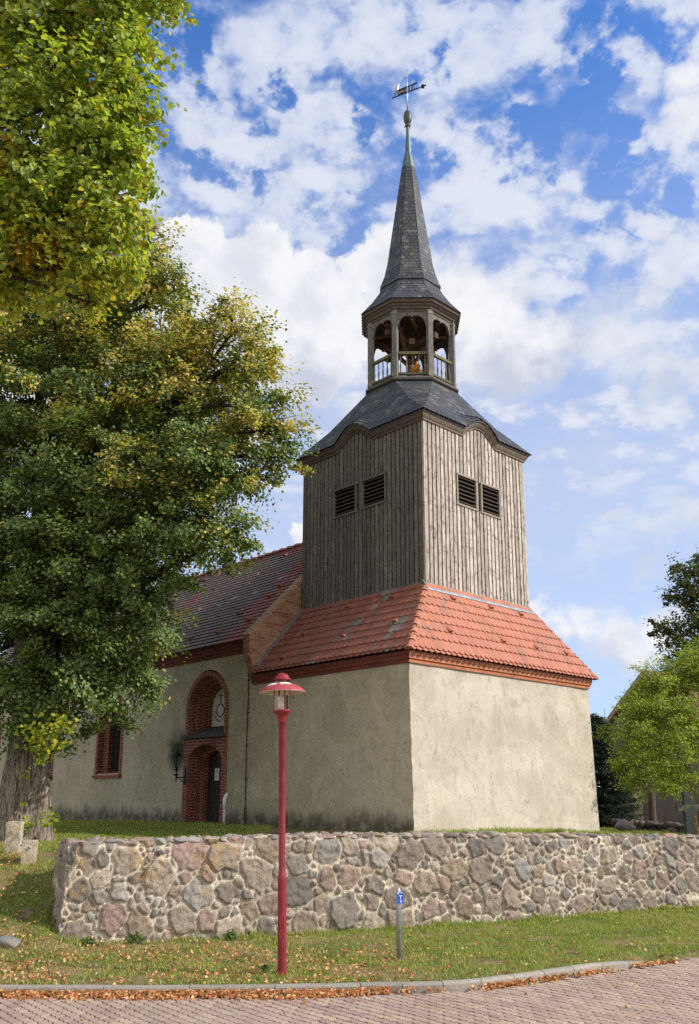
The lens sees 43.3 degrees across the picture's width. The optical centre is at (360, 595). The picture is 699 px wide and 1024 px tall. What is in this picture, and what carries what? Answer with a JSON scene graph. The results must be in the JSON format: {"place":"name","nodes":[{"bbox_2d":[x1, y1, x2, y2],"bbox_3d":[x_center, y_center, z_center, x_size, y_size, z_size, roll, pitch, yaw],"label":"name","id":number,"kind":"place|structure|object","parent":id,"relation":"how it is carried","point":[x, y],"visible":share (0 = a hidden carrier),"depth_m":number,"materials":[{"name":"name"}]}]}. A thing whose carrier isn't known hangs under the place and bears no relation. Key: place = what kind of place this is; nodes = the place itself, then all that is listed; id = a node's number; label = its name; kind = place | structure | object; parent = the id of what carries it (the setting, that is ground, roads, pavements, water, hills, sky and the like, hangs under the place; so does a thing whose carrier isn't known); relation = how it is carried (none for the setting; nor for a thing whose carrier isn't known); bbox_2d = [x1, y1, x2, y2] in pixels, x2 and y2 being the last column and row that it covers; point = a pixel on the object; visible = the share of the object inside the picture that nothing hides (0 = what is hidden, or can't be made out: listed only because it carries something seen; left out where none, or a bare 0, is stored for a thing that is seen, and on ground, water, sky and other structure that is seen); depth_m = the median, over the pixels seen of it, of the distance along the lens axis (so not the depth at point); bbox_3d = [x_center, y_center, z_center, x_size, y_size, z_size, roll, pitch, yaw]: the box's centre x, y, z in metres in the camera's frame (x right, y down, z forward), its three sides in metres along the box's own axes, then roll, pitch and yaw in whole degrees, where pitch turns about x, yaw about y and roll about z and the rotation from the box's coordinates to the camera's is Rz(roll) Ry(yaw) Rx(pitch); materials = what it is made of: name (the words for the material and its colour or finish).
{"place":"outdoors","nodes":[
{"label":"outdoors","id":0,"kind":"place"},
{"bbox_2d":[259,673,305,974],"bbox_3d":[-1.020,2.962,11.407,0.633,3.934,0.633,-1,-13,0],"label":"street lamp","id":1,"kind":"object","parent":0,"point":[282,689],"visible":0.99,"depth_m":11.48,"materials":[{"name":"metal"}]},
{"bbox_2d":[0,957,698,1023],"bbox_3d":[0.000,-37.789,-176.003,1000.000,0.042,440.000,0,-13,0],"label":"road","id":2,"kind":"structure","parent":0,"point":[571,1000],"depth_m":9.66,"materials":[{"name":"brick"}]},
{"bbox_2d":[0,961,649,996],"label":"kerb","id":3,"kind":"structure","parent":2,"relation":"on","point":[451,985],"depth_m":10.40,"materials":[{"name":"concrete"}]},
{"bbox_2d":[0,818,698,987],"bbox_3d":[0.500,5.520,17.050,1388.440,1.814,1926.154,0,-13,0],"label":"ground","id":4,"kind":"structure","parent":0,"point":[50,904],"depth_m":12.68,"materials":[{"name":"green plant"}]},
{"bbox_2d":[0,936,20,948],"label":"rock","id":5,"kind":"object","parent":4,"relation":"on","point":[7,941],"visible":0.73,"depth_m":12.30,"materials":[{"name":"stone"}]},
{"bbox_2d":[4,821,24,854],"bbox_3d":[-6.079,4.326,15.408,0.266,0.725,0.303,1,-13,-6],"label":"bollard","id":6,"kind":"object","parent":4,"relation":"on","point":[11,842],"visible":0.78,"depth_m":15.33,"materials":[{"name":"stone"}]},
{"bbox_2d":[18,909,36,920],"bbox_3d":[-4.997,4.852,13.261,0.305,0.265,0.495,-7,-14,27],"label":"rock","id":7,"kind":"object","parent":4,"relation":"on","point":[26,912],"visible":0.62,"depth_m":13.10,"materials":[{"name":"stone"}]},
{"bbox_2d":[20,840,37,864],"bbox_3d":[-5.536,4.349,14.686,0.267,0.535,0.302,4,-13,-17],"label":"bollard","id":8,"kind":"object","parent":4,"relation":"on","point":[29,849],"visible":0.77,"depth_m":14.60,"materials":[{"name":"stone"}]},
{"bbox_2d":[81,936,94,946],"bbox_3d":[-3.955,5.010,12.750,0.236,0.138,0.175,0,-13,0],"label":"weed","id":9,"kind":"object","parent":4,"relation":"on","point":[89,941],"visible":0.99,"depth_m":12.74,"materials":[{"name":"green plant"}]},
{"bbox_2d":[0,0,200,331],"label":"leafy tree","id":10,"kind":"object","parent":4,"relation":"on","point":[67,162],"visible":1,"depth_m":9.19,"materials":[{"name":"green plant"}]},
{"bbox_2d":[125,931,145,943],"bbox_3d":[-3.305,5.032,12.950,0.335,0.200,0.230,0,-13,0],"label":"weed","id":11,"kind":"object","parent":4,"relation":"on","point":[136,936],"visible":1,"depth_m":12.92,"materials":[{"name":"green plant"}]},
{"bbox_2d":[0,169,326,841],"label":"linden tree","id":12,"kind":"object","parent":4,"relation":"on","point":[118,531],"visible":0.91,"depth_m":18.34,"materials":[{"name":"green plant"}]},
{"bbox_2d":[222,793,227,824],"bbox_3d":[-3.318,5.251,21.534,0.127,0.831,0.087,0,-13,1],"label":"vent pipe","id":13,"kind":"object","parent":4,"relation":"on","point":[224,805],"visible":0.9,"depth_m":21.52,"materials":[{"name":"grey plastic"}]},
{"bbox_2d":[223,929,240,939],"bbox_3d":[-1.960,5.128,13.326,0.281,0.155,0.193,-5,-14,20],"label":"weed","id":14,"kind":"object","parent":4,"relation":"on","point":[232,937],"visible":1,"depth_m":13.30,"materials":[{"name":"green plant"}]},
{"bbox_2d":[258,963,273,970],"bbox_3d":[-1.217,4.745,11.230,0.221,0.097,0.227,5,-14,-21],"label":"weed","id":15,"kind":"object","parent":4,"relation":"on","point":[265,966],"visible":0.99,"depth_m":11.21,"materials":[{"name":"green plant"}]},
{"bbox_2d":[0,110,599,832],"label":"church","id":16,"kind":"structure","parent":4,"relation":"on","point":[412,644],"depth_m":21.38,"materials":[{"name":"paint"}]},
{"bbox_2d":[49,712,55,776],"bbox_3d":[-10.507,4.927,29.663,0.480,2.535,1.660,12,-18,-43],"label":"window","id":17,"kind":"structure","parent":16,"relation":"in","point":[51,763],"depth_m":28.85,"materials":[{"name":"red brick"}]},
{"bbox_2d":[92,694,123,777],"bbox_3d":[-7.408,4.211,26.523,0.480,2.535,1.660,12,-18,-43],"label":"window","id":18,"kind":"structure","parent":16,"relation":"in","point":[109,746],"depth_m":26.82,"materials":[{"name":"red brick"}]},
{"bbox_2d":[173,748,185,784],"bbox_3d":[-4.734,4.473,23.010,0.431,0.933,0.213,12,-18,-43],"label":"wall lantern","id":19,"kind":"object","parent":16,"relation":"attached to","point":[177,756],"depth_m":22.93,"materials":[{"name":"black metal"}]},
{"bbox_2d":[207,751,220,822],"bbox_3d":[-3.641,5.042,22.820,0.061,2.010,1.100,12,-18,-43],"label":"door","id":20,"kind":"structure","parent":16,"relation":"in","point":[213,804],"depth_m":22.98,"materials":[{"name":"brown wood"}]},
{"bbox_2d":[215,768,219,779],"bbox_3d":[-3.752,4.670,22.966,0.009,0.310,0.200,12,-18,-42],"label":"notice","id":21,"kind":"object","parent":16,"relation":"attached to","point":[217,773],"visible":1,"depth_m":22.96,"materials":[{"name":"white paper"}]},
{"bbox_2d":[332,482,357,518],"bbox_3d":[-0.387,-2.390,22.345,0.095,0.775,0.880,12,-18,-43],"label":"louvre window","id":22,"kind":"structure","parent":16,"relation":"in","point":[345,502],"depth_m":22.36,"materials":[{"name":"brown wood"}]},
{"bbox_2d":[361,471,387,509],"bbox_3d":[0.338,-2.562,21.610,0.095,0.765,0.870,12,-18,-43],"label":"louvre window","id":23,"kind":"structure","parent":16,"relation":"in","point":[374,491],"depth_m":21.63,"materials":[{"name":"brown wood"}]},
{"bbox_2d":[392,81,425,109],"bbox_3d":[1.431,-15.139,26.233,1.105,1.620,0.114,-6,-14,26],"label":"weather vane","id":24,"kind":"object","parent":16,"relation":"on","point":[403,90],"visible":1,"depth_m":26.26,"materials":[{"name":"metal"}]},
{"bbox_2d":[408,361,423,371],"bbox_3d":[1.452,-5.951,23.210,0.426,0.437,0.425,0,-13,0],"label":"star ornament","id":25,"kind":"object","parent":16,"relation":"attached to","point":[415,368],"visible":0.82,"depth_m":23.14,"materials":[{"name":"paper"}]},
{"bbox_2d":[455,472,478,510],"bbox_3d":[2.574,-2.522,21.494,0.810,0.815,0.095,12,-18,-43],"label":"louvre window","id":26,"kind":"structure","parent":16,"relation":"in","point":[466,490],"depth_m":21.53,"materials":[{"name":"brown wood"}]},
{"bbox_2d":[479,482,501,519],"bbox_3d":[3.244,-2.369,22.119,0.810,0.815,0.095,12,-18,-43],"label":"louvre window","id":27,"kind":"structure","parent":16,"relation":"in","point":[489,499],"depth_m":22.15,"materials":[{"name":"brown wood"}]},
{"bbox_2d":[0,841,696,1020],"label":"fallen leaves","id":28,"kind":"object","parent":4,"relation":"on","point":[179,994],"visible":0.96,"depth_m":10.64,"materials":[{"name":"orange plant"}]},
{"bbox_2d":[590,713,652,825],"bbox_3d":[7.729,5.655,28.041,2.783,3.861,2.799,0,-13,0],"label":"spruce tree","id":29,"kind":"object","parent":4,"relation":"on","point":[608,794],"visible":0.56,"depth_m":27.59,"materials":[{"name":"green plant"}]},
{"bbox_2d":[614,819,635,830],"bbox_3d":[7.141,6.224,23.797,0.584,0.331,0.357,-5,-14,20],"label":"rock","id":30,"kind":"object","parent":4,"relation":"on","point":[623,825],"visible":0.95,"depth_m":23.68,"materials":[{"name":"stone"}]},
{"bbox_2d":[631,787,643,819],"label":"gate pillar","id":31,"kind":"structure","parent":4,"relation":"on","point":[639,811],"depth_m":28.57,"materials":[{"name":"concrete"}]},
{"bbox_2d":[592,634,698,834],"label":"young tree","id":32,"kind":"object","parent":4,"relation":"on","point":[660,705],"visible":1,"depth_m":22.63,"materials":[{"name":"green plant"}]},
{"bbox_2d":[599,818,698,833],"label":"rubble wall","id":33,"kind":"structure","parent":4,"relation":"on","point":[656,826],"depth_m":25.48,"materials":[{"name":"grey stone"}]},
{"bbox_2d":[603,670,698,823],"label":"barn","id":34,"kind":"structure","parent":4,"relation":"on","point":[665,810],"depth_m":33.30,"materials":[{"name":"ceramic"}]},
{"bbox_2d":[648,790,656,820],"bbox_3d":[9.425,7.030,28.449,0.270,1.452,0.247,0,-13,0],"label":"wooden post","id":35,"kind":"object","parent":4,"relation":"on","point":[652,807],"visible":0.52,"depth_m":28.41,"materials":[{"name":"brown wood"}]},
{"bbox_2d":[642,547,698,671],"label":"dark tree","id":36,"kind":"object","parent":4,"relation":"on","point":[690,590],"visible":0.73,"depth_m":38.77,"materials":[{"name":"green plant"}]},
{"bbox_2d":[675,792,698,834],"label":"memorial cross","id":37,"kind":"object","parent":4,"relation":"on","point":[687,807],"visible":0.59,"depth_m":21.32,"materials":[{"name":"stone"}]},
{"bbox_2d":[0,0,698,786],"label":"sky","id":38,"kind":"structure","parent":0,"point":[554,144],"materials":[{"name":"blue"}]},
{"bbox_2d":[52,830,698,943],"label":"stone wall","id":39,"kind":"structure","parent":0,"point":[151,889],"depth_m":14.41,"materials":[{"name":"grey stone"}]},
{"bbox_2d":[396,887,402,959],"bbox_3d":[0.535,4.589,12.136,0.085,1.085,0.090,3,-13,-14],"label":"marker post","id":40,"kind":"object","parent":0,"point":[399,897],"visible":0.93,"depth_m":12.13,"materials":[{"name":"metal"}]}
]}

